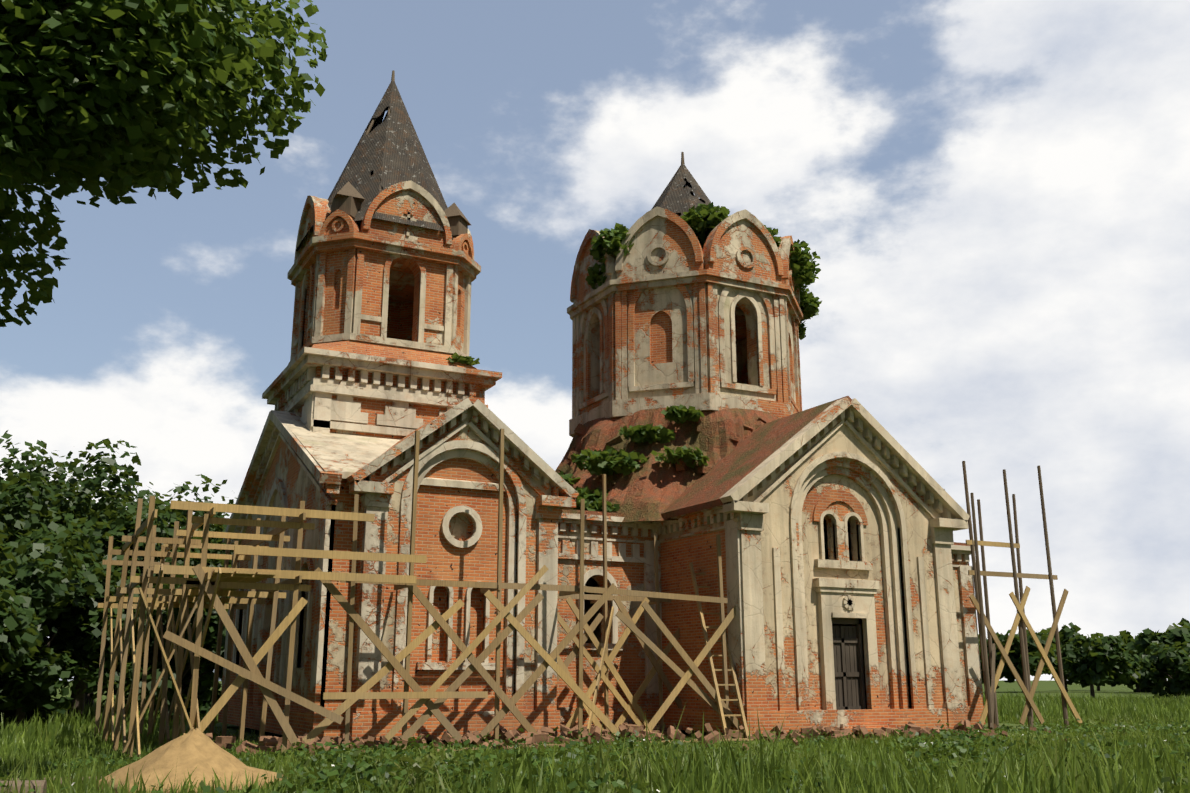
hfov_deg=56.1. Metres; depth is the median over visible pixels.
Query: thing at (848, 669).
portal door
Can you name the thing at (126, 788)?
grass
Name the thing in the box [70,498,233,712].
tree
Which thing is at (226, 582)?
new scaffold boards
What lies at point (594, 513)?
refectory roof
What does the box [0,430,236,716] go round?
tree
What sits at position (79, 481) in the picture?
tree
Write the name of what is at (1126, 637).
tree
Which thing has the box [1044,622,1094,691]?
tree
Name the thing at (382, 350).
bell tower skirt
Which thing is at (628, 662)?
refectory block
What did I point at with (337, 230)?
belfry trim
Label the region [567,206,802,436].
drum trim
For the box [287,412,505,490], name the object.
narthex roof
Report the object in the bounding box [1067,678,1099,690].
tree
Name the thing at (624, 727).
brick rubble
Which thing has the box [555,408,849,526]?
roof
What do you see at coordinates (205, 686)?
shrub
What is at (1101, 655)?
tree
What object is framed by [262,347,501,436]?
bell tower base trim
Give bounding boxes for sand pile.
[97,727,287,792]
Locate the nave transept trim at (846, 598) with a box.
[720,397,969,734]
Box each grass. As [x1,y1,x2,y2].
[0,694,1189,752]
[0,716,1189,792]
[330,741,1189,792]
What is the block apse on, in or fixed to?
on the field ground at (1051, 687)
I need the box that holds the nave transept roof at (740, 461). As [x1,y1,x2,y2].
[651,396,851,521]
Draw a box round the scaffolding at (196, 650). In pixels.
[94,428,1068,759]
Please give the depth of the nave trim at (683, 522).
29.21 m
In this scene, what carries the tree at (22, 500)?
on the field ground at (1051, 687)
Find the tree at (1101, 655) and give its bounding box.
[1054,632,1140,698]
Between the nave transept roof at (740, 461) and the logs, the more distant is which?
the nave transept roof at (740, 461)
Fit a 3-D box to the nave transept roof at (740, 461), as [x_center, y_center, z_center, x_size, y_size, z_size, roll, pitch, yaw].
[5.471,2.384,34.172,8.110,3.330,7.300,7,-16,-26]
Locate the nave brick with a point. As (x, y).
(699, 552)
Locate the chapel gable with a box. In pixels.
[350,409,551,712]
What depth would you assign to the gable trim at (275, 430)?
29.09 m
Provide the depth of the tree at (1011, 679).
184.97 m
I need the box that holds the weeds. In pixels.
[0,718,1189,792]
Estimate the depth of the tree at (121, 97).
14.49 m
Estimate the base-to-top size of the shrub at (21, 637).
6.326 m
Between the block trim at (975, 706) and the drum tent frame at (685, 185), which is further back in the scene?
the drum tent frame at (685, 185)
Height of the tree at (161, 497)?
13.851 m
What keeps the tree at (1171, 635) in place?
on the field ground at (1051, 687)
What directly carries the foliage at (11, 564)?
on the field ground at (1051, 687)
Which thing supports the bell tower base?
on the field ground at (1051, 687)
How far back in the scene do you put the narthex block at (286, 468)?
27.22 m
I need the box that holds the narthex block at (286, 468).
[228,439,480,739]
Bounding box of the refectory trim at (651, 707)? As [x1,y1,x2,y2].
[557,513,662,727]
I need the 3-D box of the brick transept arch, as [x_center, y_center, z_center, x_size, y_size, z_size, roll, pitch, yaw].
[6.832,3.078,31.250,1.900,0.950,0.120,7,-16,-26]
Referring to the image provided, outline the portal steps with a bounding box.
[840,723,897,732]
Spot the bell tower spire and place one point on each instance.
(389, 151)
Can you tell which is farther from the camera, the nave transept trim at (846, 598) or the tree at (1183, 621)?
the tree at (1183, 621)
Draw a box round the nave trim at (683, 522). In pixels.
[655,505,744,732]
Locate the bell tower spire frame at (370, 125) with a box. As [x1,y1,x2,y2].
[357,70,394,226]
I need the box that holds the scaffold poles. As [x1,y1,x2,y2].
[944,461,1068,729]
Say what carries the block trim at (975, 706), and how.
attached to the block apse
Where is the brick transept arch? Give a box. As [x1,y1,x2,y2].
[812,489,867,524]
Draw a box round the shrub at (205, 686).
[79,574,227,721]
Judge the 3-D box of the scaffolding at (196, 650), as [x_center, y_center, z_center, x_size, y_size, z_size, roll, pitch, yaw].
[0.475,5.193,28.660,30.732,7.724,16.926,7,-16,-26]
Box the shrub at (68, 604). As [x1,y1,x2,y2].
[0,538,144,729]
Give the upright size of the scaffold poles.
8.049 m
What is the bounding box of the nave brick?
[661,530,729,709]
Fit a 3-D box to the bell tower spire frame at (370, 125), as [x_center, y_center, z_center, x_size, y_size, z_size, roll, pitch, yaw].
[-6.638,-7.282,35.863,4.272,7.100,4.272,7,-16,-26]
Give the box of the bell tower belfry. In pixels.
[296,250,464,353]
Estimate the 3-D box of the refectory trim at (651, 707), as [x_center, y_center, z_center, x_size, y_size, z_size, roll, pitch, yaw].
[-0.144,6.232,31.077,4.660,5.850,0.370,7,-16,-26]
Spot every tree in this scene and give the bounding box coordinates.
[0,0,328,326]
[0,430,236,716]
[0,457,116,576]
[29,451,137,639]
[62,523,168,707]
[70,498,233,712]
[154,494,213,672]
[978,632,1021,688]
[987,629,1057,692]
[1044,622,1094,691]
[1054,632,1140,698]
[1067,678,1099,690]
[1095,630,1161,692]
[1126,623,1189,690]
[1177,618,1189,625]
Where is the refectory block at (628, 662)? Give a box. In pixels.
[557,524,658,706]
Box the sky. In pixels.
[0,0,1189,680]
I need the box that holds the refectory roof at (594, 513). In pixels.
[561,509,623,516]
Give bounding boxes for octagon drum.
[580,283,795,414]
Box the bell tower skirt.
[311,340,476,368]
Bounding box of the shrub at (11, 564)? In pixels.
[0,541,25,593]
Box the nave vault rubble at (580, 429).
[557,415,767,509]
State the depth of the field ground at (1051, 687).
36.55 m
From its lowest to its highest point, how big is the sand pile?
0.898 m
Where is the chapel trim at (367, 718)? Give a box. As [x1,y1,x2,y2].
[346,398,578,740]
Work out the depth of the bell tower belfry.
33.02 m
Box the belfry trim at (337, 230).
[287,181,480,363]
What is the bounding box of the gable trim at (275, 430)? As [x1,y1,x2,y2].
[218,410,341,739]
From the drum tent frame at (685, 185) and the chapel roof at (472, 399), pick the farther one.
the drum tent frame at (685, 185)
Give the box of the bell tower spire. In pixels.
[295,80,452,250]
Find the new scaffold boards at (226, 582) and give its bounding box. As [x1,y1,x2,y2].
[98,500,1082,759]
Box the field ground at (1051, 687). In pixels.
[0,680,1186,792]
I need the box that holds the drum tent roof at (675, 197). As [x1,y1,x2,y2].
[651,164,716,216]
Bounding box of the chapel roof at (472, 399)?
[345,396,475,486]
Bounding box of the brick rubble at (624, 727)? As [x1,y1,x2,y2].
[206,719,1066,754]
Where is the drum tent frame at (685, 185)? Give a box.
[675,152,702,244]
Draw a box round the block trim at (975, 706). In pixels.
[951,545,984,724]
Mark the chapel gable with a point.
(476, 561)
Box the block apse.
[952,554,968,705]
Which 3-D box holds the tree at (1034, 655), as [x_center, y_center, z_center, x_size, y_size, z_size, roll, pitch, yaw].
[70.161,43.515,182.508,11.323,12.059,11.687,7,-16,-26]
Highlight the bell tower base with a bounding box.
[298,366,479,439]
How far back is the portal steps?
29.26 m
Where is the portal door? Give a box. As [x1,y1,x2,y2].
[832,618,865,709]
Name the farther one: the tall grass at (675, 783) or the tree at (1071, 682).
the tree at (1071, 682)
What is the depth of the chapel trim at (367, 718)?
26.96 m
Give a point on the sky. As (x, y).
(992, 197)
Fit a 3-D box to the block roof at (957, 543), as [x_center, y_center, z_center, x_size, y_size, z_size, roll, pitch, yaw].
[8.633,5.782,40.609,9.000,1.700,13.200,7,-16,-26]
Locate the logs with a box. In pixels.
[0,776,101,792]
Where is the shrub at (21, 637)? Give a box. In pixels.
[0,577,45,675]
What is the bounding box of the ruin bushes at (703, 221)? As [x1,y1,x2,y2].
[448,202,821,511]
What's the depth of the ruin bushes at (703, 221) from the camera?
34.52 m
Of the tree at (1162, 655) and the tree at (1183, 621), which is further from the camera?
the tree at (1183, 621)
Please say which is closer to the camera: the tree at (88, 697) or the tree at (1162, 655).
the tree at (88, 697)
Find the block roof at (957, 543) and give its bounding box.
[954,542,974,545]
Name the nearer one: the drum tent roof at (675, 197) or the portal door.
the portal door
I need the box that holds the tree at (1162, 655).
[1130,641,1189,697]
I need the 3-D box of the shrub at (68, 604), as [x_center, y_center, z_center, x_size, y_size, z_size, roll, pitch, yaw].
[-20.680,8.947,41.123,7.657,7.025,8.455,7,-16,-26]
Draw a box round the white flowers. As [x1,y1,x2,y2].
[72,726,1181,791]
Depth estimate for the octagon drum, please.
36.37 m

